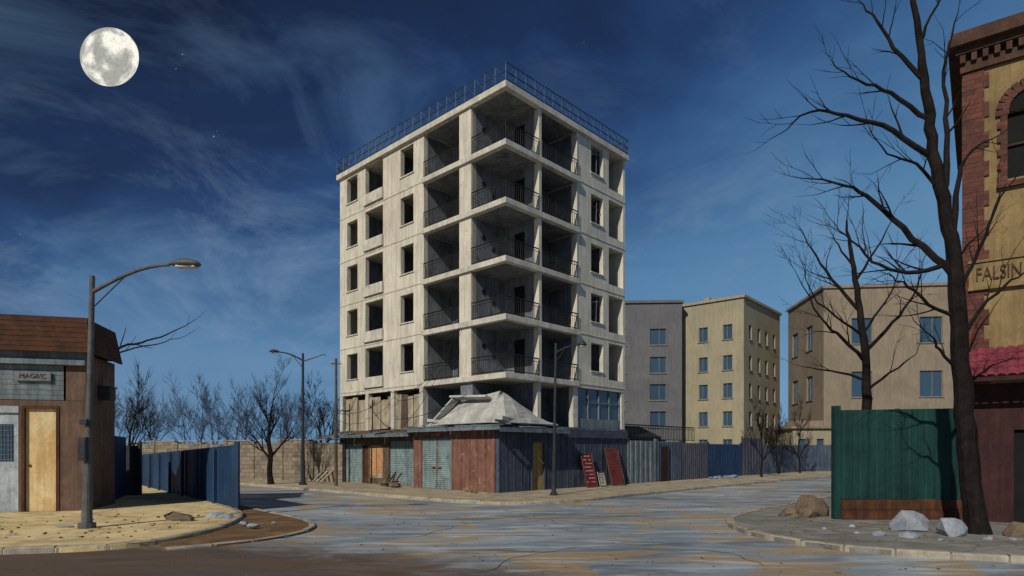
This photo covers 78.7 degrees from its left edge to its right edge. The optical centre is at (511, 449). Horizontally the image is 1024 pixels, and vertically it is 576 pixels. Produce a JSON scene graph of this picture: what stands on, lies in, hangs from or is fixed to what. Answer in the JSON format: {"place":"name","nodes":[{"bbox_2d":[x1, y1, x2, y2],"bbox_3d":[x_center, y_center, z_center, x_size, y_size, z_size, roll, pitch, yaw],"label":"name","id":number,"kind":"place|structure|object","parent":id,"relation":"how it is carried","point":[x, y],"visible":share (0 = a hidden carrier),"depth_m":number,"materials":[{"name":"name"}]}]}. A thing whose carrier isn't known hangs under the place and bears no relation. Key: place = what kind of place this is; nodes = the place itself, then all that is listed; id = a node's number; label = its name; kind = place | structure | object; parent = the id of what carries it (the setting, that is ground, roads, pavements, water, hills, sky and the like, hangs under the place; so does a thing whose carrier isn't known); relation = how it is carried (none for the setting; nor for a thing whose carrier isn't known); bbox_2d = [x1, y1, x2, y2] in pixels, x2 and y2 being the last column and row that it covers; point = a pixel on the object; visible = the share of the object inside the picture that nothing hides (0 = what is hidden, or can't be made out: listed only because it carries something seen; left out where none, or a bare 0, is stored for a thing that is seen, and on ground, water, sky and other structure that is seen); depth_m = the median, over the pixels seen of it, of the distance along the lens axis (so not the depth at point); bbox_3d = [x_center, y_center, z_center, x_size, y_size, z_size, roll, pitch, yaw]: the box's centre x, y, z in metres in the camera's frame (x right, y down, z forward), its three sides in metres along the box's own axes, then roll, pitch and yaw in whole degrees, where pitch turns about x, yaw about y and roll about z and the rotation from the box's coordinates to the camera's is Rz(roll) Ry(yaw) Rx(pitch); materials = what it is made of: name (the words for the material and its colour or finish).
{"place":"outdoors","nodes":[
{"label":"outdoors","id":0,"kind":"place"},
{"bbox_2d":[80,27,138,85],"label":"moon","id":1,"kind":"object","parent":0,"point":[109,56],"visible":1,"depth_m":1980.51,"materials":[{"name":"white"}]},
{"bbox_2d":[0,486,242,554],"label":"pavement","id":2,"kind":"structure","parent":0,"point":[151,504],"depth_m":18.46,"materials":[{"name":"beige concrete"}]},
{"bbox_2d":[0,314,121,511],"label":"shop kiosk","id":3,"kind":"object","parent":2,"relation":"on","point":[43,369],"visible":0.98,"depth_m":22.12,"materials":[{"name":"brown wood"}]},
{"bbox_2d":[0,405,18,511],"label":"white door","id":4,"kind":"structure","parent":3,"relation":"in","point":[9,470],"depth_m":21.87,"materials":[{"name":"white metal"}]},
{"bbox_2d":[26,409,55,511],"bbox_3d":[-16.682,0.340,22.151,1.000,3.680,0.050,0,0,-15],"label":"cream door","id":5,"kind":"structure","parent":3,"relation":"in","point":[40,423],"depth_m":22.12,"materials":[{"name":"beige wood"}]},
{"bbox_2d":[115,436,141,499],"bbox_3d":[-17.267,0.800,27.969,0.996,2.800,5.523,0,0,-28],"label":"dark panel fence","id":6,"kind":"object","parent":2,"relation":"on","point":[128,470],"visible":0.61,"depth_m":30.05,"materials":[{"name":"blue metal"}]},
{"bbox_2d":[77,258,200,528],"bbox_3d":[-10.373,-1.561,17.400,3.395,7.522,0.440,0,0,0],"label":"street lamp","id":7,"kind":"object","parent":2,"relation":"on","point":[85,452],"visible":0.99,"depth_m":17.33,"materials":[{"name":"metal"}]},
{"bbox_2d":[55,512,234,527],"bbox_3d":[-10.826,2.117,18.785,1.594,0.189,4.576,0,0,41],"label":"stone scatter","id":8,"kind":"object","parent":2,"relation":"on","point":[222,515],"visible":0.97,"depth_m":19.85,"materials":[{"name":"grey stone"}]},
{"bbox_2d":[110,314,201,352],"bbox_3d":[-15.824,-1.973,27.193,4.633,8.418,0.485,0,0,-6],"label":"dead tree","id":9,"kind":"object","parent":2,"relation":"on","point":[129,344],"visible":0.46,"depth_m":27.19,"materials":[{"name":"brown plant"}]},
{"bbox_2d":[163,511,193,520],"bbox_3d":[-10.245,2.065,19.337,1.084,0.305,0.625,0,0,26],"label":"stone scatter","id":10,"kind":"object","parent":2,"relation":"on","point":[175,516],"visible":0.87,"depth_m":19.18,"materials":[{"name":"brown stone"}]},
{"bbox_2d":[0,478,1023,575],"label":"road","id":11,"kind":"structure","parent":0,"point":[336,534],"depth_m":14.66,"materials":[{"name":"grey asphalt"}]},
{"bbox_2d":[0,485,242,554],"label":"kerb","id":12,"kind":"structure","parent":11,"relation":"on","point":[36,549],"depth_m":14.40,"materials":[{"name":"concrete"}]},
{"bbox_2d":[142,442,239,508],"bbox_3d":[-35.116,0.950,53.342,0.450,2.500,78.488,0,0,-39],"label":"blue metal fence","id":13,"kind":"object","parent":12,"relation":"on","point":[212,474],"visible":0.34,"depth_m":27.25,"materials":[{"name":"metal"}]},
{"bbox_2d":[115,357,165,445],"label":"bare tree","id":14,"kind":"object","parent":11,"relation":"on","point":[136,424],"visible":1,"depth_m":44.06,"materials":[{"name":"brown plant"}]},
{"bbox_2d":[115,363,330,443],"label":"distant trees","id":15,"kind":"object","parent":11,"relation":"on","point":[207,409],"visible":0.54,"depth_m":59.87,"materials":[{"name":"brown plant"}]},
{"bbox_2d":[126,439,344,481],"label":"wall","id":16,"kind":"structure","parent":11,"relation":"on","point":[319,457],"depth_m":44.75,"materials":[{"name":"concrete"}]},
{"bbox_2d":[126,439,344,441],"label":"coping","id":17,"kind":"object","parent":16,"relation":"on","point":[237,440],"visible":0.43,"depth_m":47.26,"materials":[{"name":"stone"}]},
{"bbox_2d":[158,505,315,550],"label":"dirt verge","id":18,"kind":"structure","parent":11,"relation":"on","point":[266,527],"depth_m":17.18,"materials":[{"name":"brown soil"}]},
{"bbox_2d":[239,521,275,526],"bbox_3d":[-7.532,2.152,18.158,1.010,0.109,1.030,0,0,0],"label":"stone scatter","id":19,"kind":"object","parent":18,"relation":"on","point":[247,524],"visible":1,"depth_m":17.80,"materials":[{"name":"grey stone"}]},
{"bbox_2d":[165,504,315,550],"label":"kerb","id":20,"kind":"structure","parent":11,"relation":"on","point":[311,525],"depth_m":15.90,"materials":[{"name":"concrete"}]},
{"bbox_2d":[52,505,995,574],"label":"grit","id":21,"kind":"object","parent":11,"relation":"on","point":[567,529],"visible":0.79,"depth_m":14.05,"materials":[{"name":"gravel"}]},
{"bbox_2d":[303,499,762,573],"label":"road cracks","id":22,"kind":"object","parent":11,"relation":"on","point":[543,552],"visible":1,"depth_m":13.79,"materials":[{"name":"asphalt"}]},
{"bbox_2d":[240,476,830,504],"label":"kerb","id":23,"kind":"structure","parent":11,"relation":"on","point":[501,502],"depth_m":32.04,"materials":[{"name":"concrete"}]},
{"bbox_2d":[711,490,830,497],"bbox_3d":[18.682,2.291,36.966,4.273,0.001,22.511,0,0,44],"label":"road marking","id":24,"kind":"object","parent":11,"relation":"on","point":[753,491],"visible":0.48,"depth_m":31.98,"materials":[{"name":"paint"}]},
{"bbox_2d":[727,496,1023,562],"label":"kerb","id":25,"kind":"structure","parent":11,"relation":"on","point":[1015,558],"depth_m":13.43,"materials":[{"name":"concrete"}]},
{"bbox_2d":[0,0,1023,443],"label":"sky","id":26,"kind":"structure","parent":0,"point":[106,183],"materials":[{"name":"blue"}]},
{"bbox_2d":[240,471,830,504],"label":"pavement","id":27,"kind":"structure","parent":0,"point":[545,496],"depth_m":34.26,"materials":[{"name":"concrete"}]},
{"bbox_2d":[210,352,313,483],"bbox_3d":[-15.966,-2.081,39.749,6.232,8.637,4.335,0,0,0],"label":"bare tree","id":28,"kind":"object","parent":27,"relation":"on","point":[269,456],"visible":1,"depth_m":39.71,"materials":[{"name":"brown plant"}]},
{"bbox_2d":[269,349,325,484],"bbox_3d":[-13.325,-2.020,38.800,3.530,8.439,0.480,0,0,0],"label":"street lamp","id":29,"kind":"object","parent":27,"relation":"on","point":[302,478],"visible":0.97,"depth_m":38.73,"materials":[{"name":"metal"}]},
{"bbox_2d":[300,367,339,442],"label":"bare tree","id":30,"kind":"object","parent":27,"relation":"on","point":[322,418],"visible":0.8,"depth_m":51.60,"materials":[{"name":"brown plant"}]},
{"bbox_2d":[312,470,332,482],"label":"plank pile","id":31,"kind":"object","parent":27,"relation":"on","point":[320,477],"visible":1,"depth_m":41.97,"materials":[{"name":"beige wood"}]},
{"bbox_2d":[331,358,340,485],"bbox_3d":[-10.600,-1.650,37.600,0.600,7.700,0.203,0,0,0],"label":"utility pole","id":32,"kind":"object","parent":27,"relation":"on","point":[336,447],"visible":0.9,"depth_m":37.53,"materials":[{"name":"brown wood"}]},
{"bbox_2d":[378,471,401,487],"bbox_3d":[-7.183,1.800,36.734,1.122,1.068,2.318,0,0,-42],"label":"rubble pile","id":33,"kind":"object","parent":27,"relation":"on","point":[393,483],"visible":0.97,"depth_m":36.54,"materials":[{"name":"brown stone"}]},
{"bbox_2d":[317,61,628,492],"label":"unfinished apartment block","id":34,"kind":"structure","parent":27,"relation":"on","point":[482,254],"depth_m":36.68,"materials":[{"name":"concrete"}]},
{"bbox_2d":[364,445,367,482],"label":"shop door","id":35,"kind":"structure","parent":34,"relation":"in","point":[365,446],"depth_m":40.82,"materials":[{"name":"brown wood"}]},
{"bbox_2d":[533,442,542,489],"bbox_3d":[1.336,0.900,33.762,0.050,2.600,0.910,0,0,44],"label":"ochre door","id":36,"kind":"structure","parent":34,"relation":"in","point":[537,446],"depth_m":33.80,"materials":[{"name":"yellow wood"}]},
{"bbox_2d":[578,389,619,428],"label":"mezzanine window frames","id":37,"kind":"structure","parent":34,"relation":"in","point":[582,423],"depth_m":38.16,"materials":[{"name":"grey metal"}]},
{"bbox_2d":[464,490,489,493],"bbox_3d":[-1.897,2.125,31.750,0.655,0.139,2.038,0,0,-37],"label":"rubble pile","id":38,"kind":"object","parent":27,"relation":"on","point":[473,491],"visible":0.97,"depth_m":31.64,"materials":[{"name":"brown stone"}]},
{"bbox_2d":[550,341,586,495],"bbox_3d":[2.703,-1.494,29.900,1.765,7.389,0.440,0,0,0],"label":"street lamp","id":39,"kind":"object","parent":27,"relation":"on","point":[553,492],"visible":1,"depth_m":29.84,"materials":[{"name":"metal"}]},
{"bbox_2d":[580,453,597,487],"bbox_3d":[4.486,1.183,36.288,0.060,2.050,1.050,-19,-13,42],"label":"advertising board","id":40,"kind":"object","parent":27,"relation":"on","point":[589,470],"visible":0.98,"depth_m":36.26,"materials":[{"name":"red wood"}]},
{"bbox_2d":[597,472,606,486],"bbox_3d":[5.344,1.741,36.990,0.060,0.900,0.650,-19,-13,42],"label":"board","id":41,"kind":"object","parent":27,"relation":"on","point":[602,479],"visible":1,"depth_m":36.95,"materials":[{"name":"white paint"}]},
{"bbox_2d":[604,448,624,485],"bbox_3d":[6.301,1.037,38.253,0.060,2.350,1.400,-19,-13,42],"label":"advertising board","id":42,"kind":"object","parent":27,"relation":"on","point":[614,467],"visible":0.98,"depth_m":38.22,"materials":[{"name":"red wood"}]},
{"bbox_2d":[627,438,655,483],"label":"grey metal fence","id":43,"kind":"object","parent":27,"relation":"on","point":[641,461],"visible":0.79,"depth_m":41.06,"materials":[{"name":"grey metal"}]},
{"bbox_2d":[625,303,681,441],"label":"walls","id":44,"kind":"structure","parent":27,"relation":"on","point":[642,320],"depth_m":73.20,"materials":[{"name":"grey concrete"}]},
{"bbox_2d":[625,329,667,441],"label":"frames","id":45,"kind":"structure","parent":44,"relation":"attached to","point":[651,373],"depth_m":73.29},
{"bbox_2d":[625,300,683,303],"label":"roof","id":46,"kind":"structure","parent":44,"relation":"on","point":[654,301],"depth_m":72.99,"materials":[{"name":"grey concrete"}]},
{"bbox_2d":[650,329,664,441],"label":"glass","id":47,"kind":"object","parent":44,"relation":"attached to","point":[657,365],"visible":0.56,"depth_m":73.36,"materials":[{"name":"blue glass"}]},
{"bbox_2d":[625,424,694,441],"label":"terrace railing","id":48,"kind":"object","parent":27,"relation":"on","point":[638,433],"visible":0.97,"depth_m":43.10,"materials":[{"name":"black metal"}]},
{"bbox_2d":[660,445,668,481],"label":"yard gate","id":49,"kind":"structure","parent":27,"relation":"on","point":[664,463],"depth_m":43.03,"materials":[{"name":"metal"}]},
{"bbox_2d":[656,440,680,481],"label":"grey metal fence","id":50,"kind":"object","parent":27,"relation":"on","point":[674,461],"visible":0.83,"depth_m":44.01,"materials":[{"name":"grey metal"}]},
{"bbox_2d":[681,441,707,479],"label":"mauve metal fence","id":51,"kind":"object","parent":27,"relation":"on","point":[694,460],"visible":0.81,"depth_m":46.42,"materials":[{"name":"metal"}]},
{"bbox_2d":[707,474,737,478],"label":"rubble pile","id":52,"kind":"object","parent":27,"relation":"on","point":[725,476],"visible":0.97,"depth_m":48.41,"materials":[{"name":"grey stone"}]},
{"bbox_2d":[708,442,741,476],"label":"blue metal fence","id":53,"kind":"object","parent":27,"relation":"on","point":[724,459],"visible":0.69,"depth_m":50.12,"materials":[{"name":"metal"}]},
{"bbox_2d":[682,297,779,444],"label":"walls","id":54,"kind":"structure","parent":27,"relation":"on","point":[740,315],"depth_m":72.59,"materials":[{"name":"beige paint"}]},
{"bbox_2d":[697,324,732,443],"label":"frames","id":55,"kind":"structure","parent":54,"relation":"attached to","point":[723,384],"depth_m":71.63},
{"bbox_2d":[700,325,731,443],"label":"glass","id":56,"kind":"object","parent":54,"relation":"attached to","point":[704,368],"visible":0.59,"depth_m":72.95,"materials":[{"name":"blue glass"}]},
{"bbox_2d":[682,294,781,315],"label":"roof","id":57,"kind":"structure","parent":54,"relation":"on","point":[735,297],"depth_m":72.54,"materials":[{"name":"beige concrete"}]},
{"bbox_2d":[749,325,775,444],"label":"frames","id":58,"kind":"structure","parent":54,"relation":"attached to","point":[760,373],"depth_m":74.09,"materials":[{"name":"paint"}]},
{"bbox_2d":[741,436,760,475],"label":"grey metal fence","id":59,"kind":"object","parent":27,"relation":"on","point":[751,460],"visible":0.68,"depth_m":53.71,"materials":[{"name":"metal"}]},
{"bbox_2d":[741,388,785,476],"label":"bare tree","id":60,"kind":"object","parent":27,"relation":"on","point":[767,440],"visible":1,"depth_m":49.93,"materials":[{"name":"brown plant"}]},
{"bbox_2d":[763,403,787,473],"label":"bare tree","id":61,"kind":"object","parent":27,"relation":"on","point":[773,439],"visible":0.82,"depth_m":56.31,"materials":[{"name":"brown plant"}]},
{"bbox_2d":[762,444,805,473],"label":"blue metal fence","id":62,"kind":"object","parent":27,"relation":"on","point":[788,461],"visible":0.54,"depth_m":59.52,"materials":[{"name":"metal"}]},
{"bbox_2d":[778,395,813,472],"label":"bare tree","id":63,"kind":"object","parent":27,"relation":"on","point":[800,437],"visible":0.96,"depth_m":58.91,"materials":[{"name":"brown plant"}]},
{"bbox_2d":[777,429,830,444],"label":"walls","id":64,"kind":"structure","parent":27,"relation":"on","point":[823,434],"depth_m":68.00,"materials":[{"name":"beige paint"}]},
{"bbox_2d":[775,421,830,429],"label":"roof","id":65,"kind":"structure","parent":64,"relation":"on","point":[815,424],"depth_m":68.60,"materials":[{"name":"beige concrete"}]},
{"bbox_2d":[799,439,822,444],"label":"glass","id":66,"kind":"object","parent":64,"relation":"attached to","point":[819,441],"visible":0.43,"depth_m":68.20,"materials":[{"name":"blue glass"}]},
{"bbox_2d":[806,445,830,470],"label":"grey metal fence","id":67,"kind":"object","parent":27,"relation":"on","point":[818,457],"visible":0.06,"depth_m":64.09,"materials":[{"name":"grey metal"}]},
{"bbox_2d":[788,285,953,425],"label":"walls","id":68,"kind":"structure","parent":27,"relation":"on","point":[899,388],"depth_m":69.94,"materials":[{"name":"beige paint"}]},
{"bbox_2d":[791,325,812,404],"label":"frames","id":69,"kind":"structure","parent":68,"relation":"attached to","point":[810,376],"depth_m":74.86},
{"bbox_2d":[794,326,812,402],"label":"glass","id":70,"kind":"object","parent":69,"relation":"in","point":[795,354],"visible":0.57,"depth_m":75.68,"materials":[{"name":"blue glass"}]},
{"bbox_2d":[786,282,946,311],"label":"roof","id":71,"kind":"structure","parent":68,"relation":"on","point":[864,286],"depth_m":69.84,"materials":[{"name":"beige concrete"}]},
{"bbox_2d":[850,316,943,397],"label":"frames","id":72,"kind":"structure","parent":68,"relation":"attached to","point":[931,396],"depth_m":69.43,"materials":[{"name":"beige paint"}]},
{"bbox_2d":[852,317,940,396],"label":"glass","id":73,"kind":"object","parent":72,"relation":"in","point":[925,383],"visible":0.47,"depth_m":69.54,"materials":[{"name":"blue glass"}]},
{"bbox_2d":[726,493,1023,561],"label":"pavement","id":74,"kind":"structure","parent":0,"point":[774,523],"depth_m":15.87,"materials":[{"name":"grey concrete"}]},
{"bbox_2d":[0,514,1008,542],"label":"pebbles","id":75,"kind":"object","parent":74,"relation":"on","point":[10,531],"visible":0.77,"depth_m":16.66,"materials":[{"name":"stone"}]},
{"bbox_2d":[778,495,828,517],"bbox_3d":[9.839,1.891,20.845,2.534,0.697,1.341,0,0,-42],"label":"rubble pile","id":76,"kind":"object","parent":74,"relation":"on","point":[809,506],"visible":0.91,"depth_m":20.40,"materials":[{"name":"beige stone"}]},
{"bbox_2d":[766,159,941,409],"bbox_3d":[13.189,-4.600,24.338,6.300,13.656,3.536,0,0,0],"label":"bare tree","id":77,"kind":"object","parent":74,"relation":"on","point":[864,357],"visible":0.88,"depth_m":24.43,"materials":[{"name":"brown plant"}]},
{"bbox_2d":[745,0,1023,534],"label":"bare tree","id":78,"kind":"object","parent":74,"relation":"on","point":[975,518],"visible":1,"depth_m":16.24,"materials":[{"name":"brown plant"}]},
{"bbox_2d":[831,406,962,519],"bbox_3d":[15.121,0.410,22.753,3.117,3.580,11.567,0,0,44],"label":"green panel fence","id":79,"kind":"object","parent":74,"relation":"on","point":[888,464],"visible":0.88,"depth_m":19.57,"materials":[{"name":"metal"}]},
{"bbox_2d":[889,510,928,531],"bbox_3d":[10.778,1.944,16.924,1.000,0.575,0.812,0,0,0],"label":"boulder","id":80,"kind":"object","parent":74,"relation":"on","point":[907,520],"visible":0.81,"depth_m":16.70,"materials":[{"name":"grey stone"}]},
{"bbox_2d":[822,524,1016,540],"bbox_3d":[10.204,2.127,15.987,1.616,0.164,4.105,0,0,-45],"label":"stone scatter","id":81,"kind":"object","parent":74,"relation":"on","point":[908,534],"visible":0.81,"depth_m":15.51,"materials":[{"name":"grey stone"}]},
{"bbox_2d":[935,518,967,536],"bbox_3d":[11.229,1.979,15.903,0.596,0.499,0.597,0,0,9],"label":"boulder","id":82,"kind":"object","parent":74,"relation":"on","point":[951,527],"visible":0.88,"depth_m":15.71,"materials":[{"name":"grey stone"}]},
{"bbox_2d":[965,57,1023,384],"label":"stucco walls","id":83,"kind":"structure","parent":74,"relation":"on","point":[1004,327],"depth_m":18.74,"materials":[{"name":"beige paint"}]},
{"bbox_2d":[948,11,1023,169],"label":"cornice","id":84,"kind":"structure","parent":83,"relation":"on","point":[990,44],"depth_m":18.85,"materials":[{"name":"brown brick"}]},
{"bbox_2d":[962,70,1023,384],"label":"brickwork","id":85,"kind":"object","parent":83,"relation":"attached to","point":[976,165],"visible":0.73,"depth_m":19.06,"materials":[{"name":"red brick"}]},
{"bbox_2d":[968,253,1023,291],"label":"sign band","id":86,"kind":"object","parent":83,"relation":"attached to","point":[990,263],"visible":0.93,"depth_m":18.75,"materials":[{"name":"beige paint"}]},
{"bbox_2d":[976,262,1021,280],"bbox_3d":[14.580,-5.334,18.700,1.066,0.406,0.040,0,0,37],"label":"sign lettering","id":87,"kind":"object","parent":86,"relation":"attached to","point":[1001,269],"visible":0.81,"depth_m":18.72},
{"bbox_2d":[1007,90,1023,178],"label":"window panes","id":88,"kind":"object","parent":83,"relation":"attached to","point":[1015,154],"visible":0.9,"depth_m":18.65,"materials":[{"name":"black glass"}]},
{"bbox_2d":[974,382,1023,522],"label":"ground floor wall","id":89,"kind":"structure","parent":74,"relation":"on","point":[999,413],"depth_m":18.79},
{"bbox_2d":[973,375,1023,381],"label":"awning frame","id":90,"kind":"object","parent":89,"relation":"on","point":[998,378],"depth_m":17.98,"materials":[{"name":"brown wood"}]},
{"bbox_2d":[969,344,1023,376],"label":"tiled awning","id":91,"kind":"object","parent":90,"relation":"on","point":[980,359],"visible":0.91,"depth_m":18.37,"materials":[{"name":"red tile"}]},
{"bbox_2d":[1014,430,1023,522],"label":"ground floor openings","id":92,"kind":"object","parent":89,"relation":"attached to","point":[1018,475],"visible":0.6,"depth_m":18.59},
{"bbox_2d":[1002,521,1023,537],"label":"boulder","id":93,"kind":"object","parent":74,"relation":"on","point":[1014,529],"visible":0.82,"depth_m":15.57,"materials":[{"name":"brown stone"}]},
{"bbox_2d":[1007,141,1023,146],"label":"window frames","id":94,"kind":"structure","parent":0,"point":[1017,143],"depth_m":18.61,"materials":[{"name":"brown wood"}]}
]}

